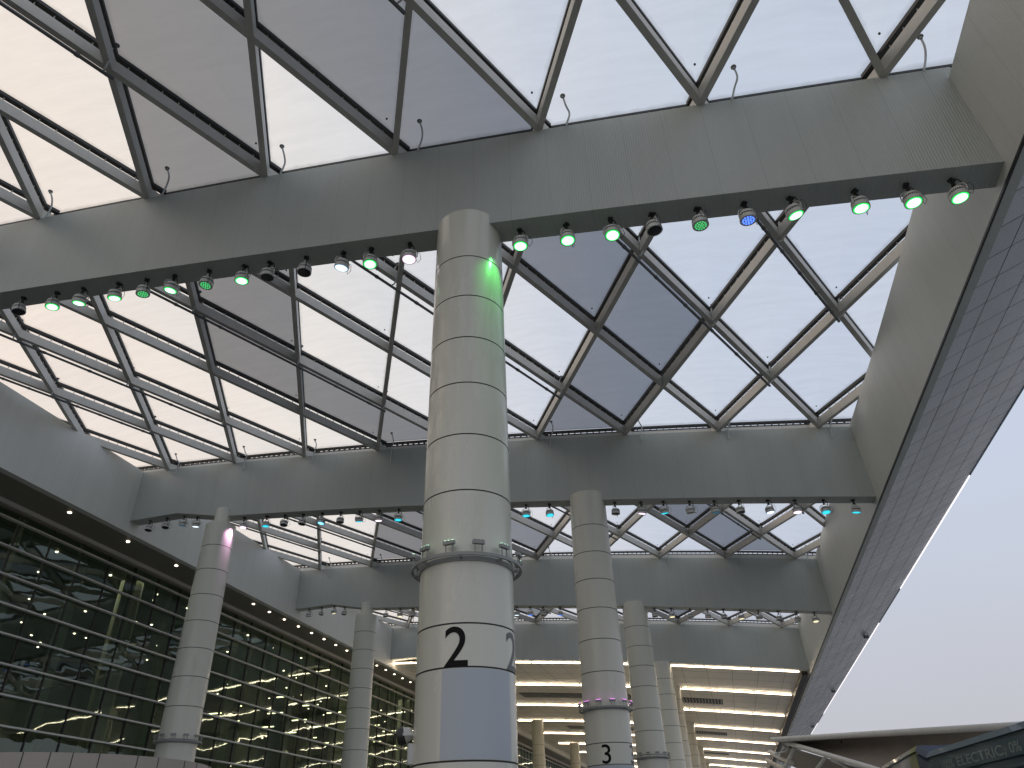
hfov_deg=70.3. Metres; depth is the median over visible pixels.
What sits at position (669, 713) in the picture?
column
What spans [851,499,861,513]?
spotlight
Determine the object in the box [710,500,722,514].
spotlight
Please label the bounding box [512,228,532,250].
spotlight
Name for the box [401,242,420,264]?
spotlight
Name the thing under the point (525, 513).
spotlight
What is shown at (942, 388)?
eave
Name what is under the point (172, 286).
spotlight
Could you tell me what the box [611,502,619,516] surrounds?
spotlight
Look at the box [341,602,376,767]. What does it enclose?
column
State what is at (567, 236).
spotlight
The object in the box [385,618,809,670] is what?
canopy beam
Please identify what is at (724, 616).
spotlight
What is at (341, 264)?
spotlight
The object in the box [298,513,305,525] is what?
spotlight
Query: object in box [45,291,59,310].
spotlight
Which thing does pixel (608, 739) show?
column
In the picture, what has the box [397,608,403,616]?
spotlight
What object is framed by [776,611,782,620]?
spotlight
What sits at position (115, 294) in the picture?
spotlight
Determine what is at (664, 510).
spotlight
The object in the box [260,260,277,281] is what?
spotlight
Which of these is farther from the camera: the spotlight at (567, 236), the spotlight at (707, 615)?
the spotlight at (707, 615)
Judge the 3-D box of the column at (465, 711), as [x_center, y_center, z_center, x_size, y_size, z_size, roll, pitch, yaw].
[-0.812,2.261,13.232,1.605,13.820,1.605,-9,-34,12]
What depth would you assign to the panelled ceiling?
72.34 m
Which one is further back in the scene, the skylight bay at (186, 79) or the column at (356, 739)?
the column at (356, 739)
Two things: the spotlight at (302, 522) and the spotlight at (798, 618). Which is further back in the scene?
the spotlight at (798, 618)
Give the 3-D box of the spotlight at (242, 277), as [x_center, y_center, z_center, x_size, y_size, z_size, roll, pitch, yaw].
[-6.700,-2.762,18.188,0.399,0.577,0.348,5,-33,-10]
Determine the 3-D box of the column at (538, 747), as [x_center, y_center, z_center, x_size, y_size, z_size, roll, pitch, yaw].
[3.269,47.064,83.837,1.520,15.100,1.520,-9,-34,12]
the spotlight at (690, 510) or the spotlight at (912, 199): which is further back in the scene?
the spotlight at (690, 510)
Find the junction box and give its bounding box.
[407,743,413,764]
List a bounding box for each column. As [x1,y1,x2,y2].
[154,507,235,761]
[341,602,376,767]
[412,209,517,767]
[531,720,545,767]
[569,743,580,767]
[570,490,634,767]
[622,601,668,767]
[654,661,685,767]
[674,685,692,767]
[686,722,700,767]
[698,746,705,767]
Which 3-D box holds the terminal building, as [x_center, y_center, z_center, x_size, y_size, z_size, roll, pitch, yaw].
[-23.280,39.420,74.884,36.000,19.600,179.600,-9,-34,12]
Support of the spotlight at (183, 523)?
hanging from the canopy beam at (762, 462)
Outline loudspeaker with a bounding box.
[396,727,413,744]
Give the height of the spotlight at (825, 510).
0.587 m
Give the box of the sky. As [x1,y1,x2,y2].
[0,0,1023,767]
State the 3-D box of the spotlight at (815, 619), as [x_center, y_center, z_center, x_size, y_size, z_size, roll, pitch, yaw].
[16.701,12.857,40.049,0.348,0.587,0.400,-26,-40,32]
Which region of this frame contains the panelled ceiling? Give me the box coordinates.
[393,659,807,767]
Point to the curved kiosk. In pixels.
(47, 760)
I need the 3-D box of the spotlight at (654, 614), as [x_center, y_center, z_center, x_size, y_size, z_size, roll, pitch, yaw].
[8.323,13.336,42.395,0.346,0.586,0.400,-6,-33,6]
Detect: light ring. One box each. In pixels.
[152,733,202,745]
[411,539,522,581]
[578,698,632,714]
[634,751,669,760]
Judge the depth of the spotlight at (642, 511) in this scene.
28.91 m
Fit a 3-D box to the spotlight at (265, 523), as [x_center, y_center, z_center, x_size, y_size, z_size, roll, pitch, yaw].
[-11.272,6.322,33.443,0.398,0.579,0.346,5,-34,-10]
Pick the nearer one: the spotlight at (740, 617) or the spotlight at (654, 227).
the spotlight at (654, 227)
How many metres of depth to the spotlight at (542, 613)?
43.98 m
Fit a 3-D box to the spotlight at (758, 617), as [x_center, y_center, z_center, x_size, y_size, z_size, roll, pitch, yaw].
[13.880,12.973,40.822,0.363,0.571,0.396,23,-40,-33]
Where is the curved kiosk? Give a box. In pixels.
[0,752,210,767]
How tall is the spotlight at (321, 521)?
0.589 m
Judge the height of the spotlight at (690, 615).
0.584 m
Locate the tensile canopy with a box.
[765,721,1021,767]
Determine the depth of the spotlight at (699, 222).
15.13 m
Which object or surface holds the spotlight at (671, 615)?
hanging from the canopy beam at (774, 583)
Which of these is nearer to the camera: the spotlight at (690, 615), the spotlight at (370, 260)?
the spotlight at (370, 260)
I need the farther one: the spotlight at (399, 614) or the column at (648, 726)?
the spotlight at (399, 614)
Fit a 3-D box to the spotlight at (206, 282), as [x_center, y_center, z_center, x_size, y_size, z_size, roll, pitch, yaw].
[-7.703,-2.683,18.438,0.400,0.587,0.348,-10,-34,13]
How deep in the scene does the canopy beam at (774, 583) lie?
43.29 m
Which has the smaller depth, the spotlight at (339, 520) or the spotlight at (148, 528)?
the spotlight at (339, 520)
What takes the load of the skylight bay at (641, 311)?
on the canopy beam at (870, 139)
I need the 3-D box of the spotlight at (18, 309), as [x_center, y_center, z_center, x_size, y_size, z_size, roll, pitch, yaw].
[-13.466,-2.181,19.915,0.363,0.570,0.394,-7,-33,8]
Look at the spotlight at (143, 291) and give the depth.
18.78 m
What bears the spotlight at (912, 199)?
hanging from the canopy beam at (870, 139)
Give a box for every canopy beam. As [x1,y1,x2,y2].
[0,64,1004,309]
[130,418,875,525]
[293,551,831,614]
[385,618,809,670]
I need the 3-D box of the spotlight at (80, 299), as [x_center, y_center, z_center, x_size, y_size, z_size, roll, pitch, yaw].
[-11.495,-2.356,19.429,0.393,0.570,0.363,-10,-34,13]
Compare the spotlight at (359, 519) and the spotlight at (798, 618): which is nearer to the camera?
the spotlight at (359, 519)
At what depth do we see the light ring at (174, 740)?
28.20 m
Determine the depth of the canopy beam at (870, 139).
16.77 m
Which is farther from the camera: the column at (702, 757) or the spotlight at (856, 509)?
the column at (702, 757)
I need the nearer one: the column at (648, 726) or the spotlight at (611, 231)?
the spotlight at (611, 231)
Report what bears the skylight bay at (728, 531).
attached to the terminal building
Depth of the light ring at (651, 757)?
38.02 m
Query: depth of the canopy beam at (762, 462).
30.53 m
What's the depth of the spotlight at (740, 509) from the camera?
27.93 m
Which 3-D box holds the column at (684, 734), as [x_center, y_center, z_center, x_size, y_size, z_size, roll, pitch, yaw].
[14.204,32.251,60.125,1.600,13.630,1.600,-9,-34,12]
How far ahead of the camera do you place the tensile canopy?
36.87 m
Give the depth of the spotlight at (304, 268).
17.58 m
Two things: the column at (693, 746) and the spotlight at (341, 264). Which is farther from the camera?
the column at (693, 746)
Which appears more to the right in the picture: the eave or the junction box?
the eave
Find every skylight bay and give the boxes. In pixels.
[0,0,945,218]
[0,207,908,474]
[230,423,824,576]
[324,554,799,628]
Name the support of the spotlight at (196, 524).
hanging from the canopy beam at (762, 462)
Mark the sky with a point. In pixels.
(948, 650)
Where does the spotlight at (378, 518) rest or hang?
hanging from the canopy beam at (762, 462)
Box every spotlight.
[11,296,26,315]
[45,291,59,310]
[71,287,90,306]
[107,282,124,300]
[135,278,150,297]
[144,520,154,531]
[161,517,171,528]
[163,274,181,295]
[179,515,188,527]
[192,516,201,526]
[198,269,213,289]
[234,264,250,284]
[239,517,247,528]
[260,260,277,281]
[262,516,270,526]
[280,514,287,526]
[297,256,311,276]
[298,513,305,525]
[317,512,324,524]
[334,250,350,272]
[336,511,343,523]
[355,511,365,521]
[363,247,378,269]
[374,510,384,521]
[394,509,404,520]
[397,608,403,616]
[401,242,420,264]
[410,608,416,616]
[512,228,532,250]
[514,607,519,615]
[521,504,532,516]
[527,607,534,615]
[540,607,547,615]
[546,503,553,517]
[560,222,575,246]
[603,217,624,240]
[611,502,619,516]
[638,501,645,514]
[646,212,662,235]
[652,608,657,617]
[659,501,671,513]
[669,608,676,617]
[685,500,697,513]
[688,608,693,617]
[691,207,708,230]
[705,609,710,619]
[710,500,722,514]
[721,609,727,619]
[736,500,744,513]
[737,201,758,225]
[738,610,744,619]
[755,610,764,619]
[765,500,775,513]
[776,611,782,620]
[785,195,806,220]
[792,499,801,513]
[795,611,800,621]
[812,612,819,622]
[819,499,833,513]
[850,188,870,214]
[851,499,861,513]
[900,182,926,208]
[947,177,973,204]
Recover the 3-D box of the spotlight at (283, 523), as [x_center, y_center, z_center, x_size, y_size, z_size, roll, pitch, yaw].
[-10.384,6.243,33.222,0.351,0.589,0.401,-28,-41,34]
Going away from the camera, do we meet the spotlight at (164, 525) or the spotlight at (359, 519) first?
the spotlight at (359, 519)
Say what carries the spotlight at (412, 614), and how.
hanging from the canopy beam at (774, 583)
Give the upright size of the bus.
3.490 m
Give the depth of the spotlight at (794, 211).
14.63 m
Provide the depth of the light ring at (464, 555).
12.00 m
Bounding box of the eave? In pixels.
[773,0,1023,767]
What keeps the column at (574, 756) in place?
on the pavement
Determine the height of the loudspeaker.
0.264 m
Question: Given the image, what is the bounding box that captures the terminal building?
[0,382,586,767]
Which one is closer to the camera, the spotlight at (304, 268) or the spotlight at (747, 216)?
the spotlight at (747, 216)
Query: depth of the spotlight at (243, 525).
33.57 m
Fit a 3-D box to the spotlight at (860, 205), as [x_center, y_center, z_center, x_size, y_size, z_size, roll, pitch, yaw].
[6.889,-3.650,14.480,0.345,0.580,0.398,-10,-34,13]
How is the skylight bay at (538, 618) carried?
attached to the terminal building
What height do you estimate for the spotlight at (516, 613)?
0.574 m
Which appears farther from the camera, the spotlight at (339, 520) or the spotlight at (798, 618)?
the spotlight at (798, 618)
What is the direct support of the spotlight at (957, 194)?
hanging from the canopy beam at (870, 139)
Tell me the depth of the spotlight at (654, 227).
15.38 m
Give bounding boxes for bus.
[880,721,1023,767]
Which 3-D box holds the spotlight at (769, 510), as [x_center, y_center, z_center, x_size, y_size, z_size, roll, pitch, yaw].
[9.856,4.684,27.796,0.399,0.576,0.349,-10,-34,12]
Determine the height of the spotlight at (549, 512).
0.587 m
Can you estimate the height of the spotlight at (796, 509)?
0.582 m
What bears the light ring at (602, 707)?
attached to the column at (608, 739)
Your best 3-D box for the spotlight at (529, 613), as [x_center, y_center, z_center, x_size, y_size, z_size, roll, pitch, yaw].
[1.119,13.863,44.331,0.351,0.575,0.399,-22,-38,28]
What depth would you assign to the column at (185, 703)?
30.30 m
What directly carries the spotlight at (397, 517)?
hanging from the canopy beam at (762, 462)

